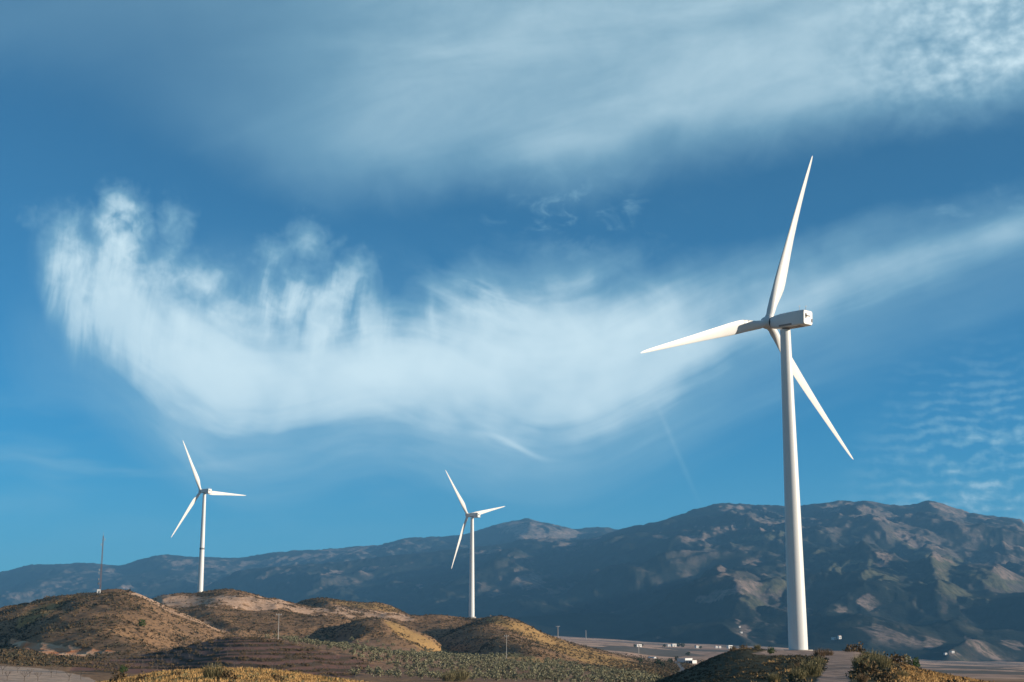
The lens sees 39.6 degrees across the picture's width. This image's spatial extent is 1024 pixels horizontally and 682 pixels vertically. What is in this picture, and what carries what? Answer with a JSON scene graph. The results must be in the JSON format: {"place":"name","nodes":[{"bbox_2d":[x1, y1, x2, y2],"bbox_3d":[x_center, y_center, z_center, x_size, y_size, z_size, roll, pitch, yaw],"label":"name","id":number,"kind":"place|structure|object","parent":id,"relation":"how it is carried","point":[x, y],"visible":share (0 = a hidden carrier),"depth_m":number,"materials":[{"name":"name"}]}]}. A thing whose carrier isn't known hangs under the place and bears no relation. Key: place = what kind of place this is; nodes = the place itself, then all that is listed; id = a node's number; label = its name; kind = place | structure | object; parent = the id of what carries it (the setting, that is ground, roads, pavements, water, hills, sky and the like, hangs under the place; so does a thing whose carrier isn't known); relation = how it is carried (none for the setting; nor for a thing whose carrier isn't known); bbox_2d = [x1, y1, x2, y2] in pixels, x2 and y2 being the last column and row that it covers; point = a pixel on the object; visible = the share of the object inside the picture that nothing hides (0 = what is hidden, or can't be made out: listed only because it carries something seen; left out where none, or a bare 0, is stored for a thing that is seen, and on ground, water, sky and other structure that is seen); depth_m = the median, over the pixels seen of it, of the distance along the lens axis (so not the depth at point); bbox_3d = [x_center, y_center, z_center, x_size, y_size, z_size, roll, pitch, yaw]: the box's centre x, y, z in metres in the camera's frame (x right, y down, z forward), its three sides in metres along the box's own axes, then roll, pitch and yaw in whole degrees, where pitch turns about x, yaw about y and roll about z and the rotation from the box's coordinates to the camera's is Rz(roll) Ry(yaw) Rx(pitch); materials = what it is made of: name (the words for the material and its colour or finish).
{"place":"outdoors","nodes":[
{"label":"outdoors","id":0,"kind":"place"},
{"bbox_2d":[0,500,1023,661],"bbox_3d":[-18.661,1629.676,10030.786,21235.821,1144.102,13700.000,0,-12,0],"label":"mountains","id":1,"kind":"structure","parent":0,"point":[928,580],"depth_m":6845.67,"materials":[{"name":"grey stone"}]},
{"bbox_2d":[0,589,1023,681],"bbox_3d":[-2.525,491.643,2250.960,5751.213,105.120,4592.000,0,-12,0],"label":"terrain","id":2,"kind":"structure","parent":0,"point":[838,666],"depth_m":699.70,"materials":[{"name":"brown soil"}]},
{"bbox_2d":[98,532,104,587],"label":"radio mast","id":3,"kind":"object","parent":2,"relation":"on","point":[100,583],"visible":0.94,"depth_m":806.37,"materials":[{"name":"grey metal"}]},
{"bbox_2d":[109,670,127,681],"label":"bush","id":4,"kind":"object","parent":2,"relation":"on","point":[114,678],"visible":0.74,"depth_m":154.37,"materials":[{"name":"green plant"}]},
{"bbox_2d":[118,665,128,672],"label":"bush","id":5,"kind":"object","parent":2,"relation":"on","point":[122,669],"visible":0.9,"depth_m":383.20,"materials":[{"name":"green plant"}]},
{"bbox_2d":[133,671,147,680],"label":"bush","id":6,"kind":"object","parent":2,"relation":"on","point":[141,677],"visible":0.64,"depth_m":137.36,"materials":[{"name":"green plant"}]},
{"bbox_2d":[137,619,146,626],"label":"lone tree","id":7,"kind":"object","parent":2,"relation":"on","point":[141,622],"visible":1,"depth_m":649.87,"materials":[{"name":"green plant"}]},
{"bbox_2d":[171,670,181,676],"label":"bush","id":8,"kind":"object","parent":2,"relation":"on","point":[177,673],"visible":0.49,"depth_m":140.06,"materials":[{"name":"yellow plant"}]},
{"bbox_2d":[171,441,245,592],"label":"wind turbine","id":9,"kind":"object","parent":2,"relation":"on","point":[201,551],"visible":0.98,"depth_m":1106.14,"materials":[{"name":"metal"}]},
{"bbox_2d":[199,660,229,678],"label":"bush","id":10,"kind":"object","parent":2,"relation":"on","point":[211,672],"visible":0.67,"depth_m":124.22,"materials":[{"name":"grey plant"}]},
{"bbox_2d":[74,636,368,675],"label":"bank weeds","id":11,"kind":"object","parent":2,"relation":"on","point":[212,654],"visible":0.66,"depth_m":461.32,"materials":[{"name":"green plant"}]},
{"bbox_2d":[216,666,236,680],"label":"bush","id":12,"kind":"object","parent":2,"relation":"on","point":[227,675],"visible":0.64,"depth_m":121.97,"materials":[{"name":"green plant"}]},
{"bbox_2d":[127,667,361,681],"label":"tussocks","id":13,"kind":"object","parent":2,"relation":"on","point":[255,673],"visible":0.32,"depth_m":135.67,"materials":[{"name":"brown plant"}]},
{"bbox_2d":[270,674,285,680],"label":"bush","id":14,"kind":"object","parent":2,"relation":"on","point":[275,676],"visible":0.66,"depth_m":125.17,"materials":[{"name":"yellow plant"}]},
{"bbox_2d":[348,648,355,654],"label":"olive tree","id":15,"kind":"object","parent":2,"relation":"on","point":[353,652],"visible":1,"depth_m":494.34,"materials":[{"name":"green plant"}]},
{"bbox_2d":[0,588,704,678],"bbox_3d":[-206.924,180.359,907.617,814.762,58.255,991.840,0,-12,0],"label":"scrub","id":16,"kind":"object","parent":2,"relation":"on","point":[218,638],"visible":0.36,"depth_m":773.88,"materials":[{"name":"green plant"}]},
{"bbox_2d":[348,666,360,675],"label":"olive tree","id":17,"kind":"object","parent":2,"relation":"on","point":[355,671],"visible":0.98,"depth_m":409.65,"materials":[{"name":"green plant"}]},
{"bbox_2d":[359,647,367,652],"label":"olive tree","id":18,"kind":"object","parent":2,"relation":"on","point":[363,649],"visible":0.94,"depth_m":505.27,"materials":[{"name":"green plant"}]},
{"bbox_2d":[366,652,376,657],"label":"olive tree","id":19,"kind":"object","parent":2,"relation":"on","point":[371,655],"visible":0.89,"depth_m":496.56,"materials":[{"name":"green plant"}]},
{"bbox_2d":[372,669,380,676],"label":"olive tree","id":20,"kind":"object","parent":2,"relation":"on","point":[378,671],"visible":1,"depth_m":392.62,"materials":[{"name":"green plant"}]},
{"bbox_2d":[375,654,383,661],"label":"olive tree","id":21,"kind":"object","parent":2,"relation":"on","point":[377,656],"visible":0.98,"depth_m":489.03,"materials":[{"name":"green plant"}]},
{"bbox_2d":[384,670,393,675],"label":"olive tree","id":22,"kind":"object","parent":2,"relation":"on","point":[387,672],"visible":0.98,"depth_m":402.59,"materials":[{"name":"green plant"}]},
{"bbox_2d":[393,661,400,667],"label":"olive tree","id":23,"kind":"object","parent":2,"relation":"on","point":[395,665],"visible":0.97,"depth_m":470.94,"materials":[{"name":"green plant"}]},
{"bbox_2d":[406,665,416,671],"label":"olive tree","id":24,"kind":"object","parent":2,"relation":"on","point":[411,667],"visible":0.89,"depth_m":445.03,"materials":[{"name":"green plant"}]},
{"bbox_2d":[414,668,427,678],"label":"olive tree","id":25,"kind":"object","parent":2,"relation":"on","point":[420,675],"visible":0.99,"depth_m":397.39,"materials":[{"name":"green plant"}]},
{"bbox_2d":[431,670,442,679],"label":"olive tree","id":26,"kind":"object","parent":2,"relation":"on","point":[436,675],"visible":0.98,"depth_m":389.92,"materials":[{"name":"green plant"}]},
{"bbox_2d":[440,670,456,680],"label":"bush","id":27,"kind":"object","parent":2,"relation":"on","point":[446,676],"visible":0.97,"depth_m":371.62,"materials":[{"name":"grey plant"}]},
{"bbox_2d":[449,666,471,681],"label":"bush","id":28,"kind":"object","parent":2,"relation":"on","point":[463,674],"visible":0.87,"depth_m":375.81,"materials":[{"name":"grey plant"}]},
{"bbox_2d":[293,635,630,670],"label":"olive trees","id":29,"kind":"object","parent":2,"relation":"on","point":[554,663],"visible":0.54,"depth_m":641.82,"materials":[{"name":"green plant"}]},
{"bbox_2d":[468,672,477,679],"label":"olive tree","id":30,"kind":"object","parent":2,"relation":"on","point":[473,676],"visible":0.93,"depth_m":395.01,"materials":[{"name":"green plant"}]},
{"bbox_2d":[445,470,504,617],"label":"wind turbine","id":31,"kind":"object","parent":2,"relation":"on","point":[476,514],"visible":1,"depth_m":1104.67,"materials":[{"name":"metal"}]},
{"bbox_2d":[481,672,490,679],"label":"olive tree","id":32,"kind":"object","parent":2,"relation":"on","point":[484,675],"visible":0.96,"depth_m":405.49,"materials":[{"name":"green plant"}]},
{"bbox_2d":[491,674,501,680],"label":"olive tree","id":33,"kind":"object","parent":2,"relation":"on","point":[496,677],"visible":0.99,"depth_m":396.61,"materials":[{"name":"green plant"}]},
{"bbox_2d":[501,674,509,680],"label":"olive tree","id":34,"kind":"object","parent":2,"relation":"on","point":[505,677],"visible":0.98,"depth_m":406.68,"materials":[{"name":"green plant"}]},
{"bbox_2d":[501,670,510,675],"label":"olive tree","id":35,"kind":"object","parent":2,"relation":"on","point":[505,673],"visible":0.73,"depth_m":437.05,"materials":[{"name":"green plant"}]},
{"bbox_2d":[512,672,522,680],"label":"olive tree","id":36,"kind":"object","parent":2,"relation":"on","point":[514,676],"visible":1,"depth_m":400.50,"materials":[{"name":"green plant"}]},
{"bbox_2d":[537,671,550,680],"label":"olive tree","id":37,"kind":"object","parent":2,"relation":"on","point":[543,678],"visible":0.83,"depth_m":412.61,"materials":[{"name":"green plant"}]},
{"bbox_2d":[95,648,996,681],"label":"dry grass","id":38,"kind":"structure","parent":2,"relation":"on","point":[920,676],"depth_m":143.04,"materials":[{"name":"brown plant"}]},
{"bbox_2d":[551,676,559,681],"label":"olive tree","id":39,"kind":"object","parent":2,"relation":"on","point":[555,679],"visible":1,"depth_m":394.54,"materials":[{"name":"green plant"}]},
{"bbox_2d":[568,670,577,674],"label":"olive tree","id":40,"kind":"object","parent":2,"relation":"on","point":[574,673],"visible":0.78,"depth_m":466.64,"materials":[{"name":"green plant"}]},
{"bbox_2d":[576,675,586,681],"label":"olive tree","id":41,"kind":"object","parent":2,"relation":"on","point":[580,680],"visible":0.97,"depth_m":406.05,"materials":[{"name":"green plant"}]},
{"bbox_2d":[588,675,600,681],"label":"olive tree","id":42,"kind":"object","parent":2,"relation":"on","point":[594,680],"visible":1,"depth_m":398.25,"materials":[{"name":"green plant"}]},
{"bbox_2d":[614,676,622,681],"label":"olive tree","id":43,"kind":"object","parent":2,"relation":"on","point":[618,679],"visible":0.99,"depth_m":412.01,"materials":[{"name":"green plant"}]},
{"bbox_2d":[637,676,646,681],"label":"olive tree","id":44,"kind":"object","parent":2,"relation":"on","point":[642,679],"visible":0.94,"depth_m":425.12,"materials":[{"name":"green plant"}]},
{"bbox_2d":[677,658,696,662],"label":"farm building","id":45,"kind":"structure","parent":2,"relation":"on","point":[687,660],"depth_m":1131.95,"materials":[{"name":"white"}]},
{"bbox_2d":[641,156,852,650],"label":"wind turbine","id":46,"kind":"object","parent":2,"relation":"on","point":[771,323],"visible":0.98,"depth_m":338.91,"materials":[{"name":"metal"}]},
{"bbox_2d":[767,647,775,653],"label":"bush","id":47,"kind":"object","parent":2,"relation":"on","point":[770,650],"visible":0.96,"depth_m":264.99,"materials":[{"name":"green plant"}]},
{"bbox_2d":[767,672,782,681],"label":"bush","id":48,"kind":"object","parent":2,"relation":"on","point":[774,678],"visible":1,"depth_m":107.29,"materials":[{"name":"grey plant"}]},
{"bbox_2d":[785,666,808,678],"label":"bush","id":49,"kind":"object","parent":2,"relation":"on","point":[798,673],"visible":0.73,"depth_m":108.59,"materials":[{"name":"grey plant"}]},
{"bbox_2d":[792,657,825,676],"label":"bush","id":50,"kind":"object","parent":2,"relation":"on","point":[812,669],"visible":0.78,"depth_m":115.38,"materials":[{"name":"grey plant"}]},
{"bbox_2d":[811,656,826,663],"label":"bush","id":51,"kind":"object","parent":2,"relation":"on","point":[819,660],"visible":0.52,"depth_m":162.95,"materials":[{"name":"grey plant"}]},
{"bbox_2d":[651,647,988,681],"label":"shrubs","id":52,"kind":"object","parent":2,"relation":"on","point":[791,660],"visible":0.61,"depth_m":183.69,"materials":[{"name":"green plant"}]},
{"bbox_2d":[813,647,829,656],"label":"bush","id":53,"kind":"object","parent":2,"relation":"on","point":[820,653],"visible":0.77,"depth_m":226.60,"materials":[{"name":"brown plant"}]},
{"bbox_2d":[823,648,834,655],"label":"bush","id":54,"kind":"object","parent":2,"relation":"on","point":[831,652],"visible":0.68,"depth_m":241.58,"materials":[{"name":"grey plant"}]},
{"bbox_2d":[842,644,859,651],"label":"bush","id":55,"kind":"object","parent":2,"relation":"on","point":[851,648],"visible":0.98,"depth_m":307.91,"materials":[{"name":"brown plant"}]},
{"bbox_2d":[850,641,865,651],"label":"bush","id":56,"kind":"object","parent":2,"relation":"on","point":[859,646],"visible":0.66,"depth_m":327.02,"materials":[{"name":"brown plant"}]},
{"bbox_2d":[848,651,874,667],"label":"bush","id":57,"kind":"object","parent":2,"relation":"on","point":[857,661],"visible":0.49,"depth_m":141.00,"materials":[{"name":"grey plant"}]},
{"bbox_2d":[855,673,868,681],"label":"bush","id":58,"kind":"object","parent":2,"relation":"on","point":[862,679],"visible":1,"depth_m":92.47,"materials":[{"name":"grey plant"}]},
{"bbox_2d":[853,656,879,676],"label":"bush","id":59,"kind":"object","parent":2,"relation":"on","point":[862,668],"visible":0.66,"depth_m":109.07,"materials":[{"name":"green plant"}]},
{"bbox_2d":[859,649,885,663],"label":"bush","id":60,"kind":"object","parent":2,"relation":"on","point":[871,655],"visible":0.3,"depth_m":158.16,"materials":[{"name":"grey plant"}]},
{"bbox_2d":[871,653,894,668],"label":"bush","id":61,"kind":"object","parent":2,"relation":"on","point":[881,663],"visible":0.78,"depth_m":142.87,"materials":[{"name":"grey plant"}]},
{"bbox_2d":[871,669,894,681],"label":"bush","id":62,"kind":"object","parent":2,"relation":"on","point":[887,678],"visible":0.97,"depth_m":100.53,"materials":[{"name":"green plant"}]},
{"bbox_2d":[883,651,905,666],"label":"bush","id":63,"kind":"object","parent":2,"relation":"on","point":[897,657],"visible":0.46,"depth_m":185.84,"materials":[{"name":"brown plant"}]},
{"bbox_2d":[895,670,910,676],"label":"bush","id":64,"kind":"object","parent":2,"relation":"on","point":[902,673],"visible":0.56,"depth_m":118.84,"materials":[{"name":"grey plant"}]},
{"bbox_2d":[901,653,911,664],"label":"bush","id":65,"kind":"object","parent":2,"relation":"on","point":[908,659],"visible":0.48,"depth_m":326.66,"materials":[{"name":"green plant"}]},
{"bbox_2d":[909,657,920,666],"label":"bush","id":66,"kind":"object","parent":2,"relation":"on","point":[915,661],"visible":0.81,"depth_m":326.16,"materials":[{"name":"green plant"}]},
{"bbox_2d":[0,0,1023,571],"label":"sky","id":67,"kind":"structure","parent":0,"point":[347,256],"materials":[{"name":"blue"}]}
]}

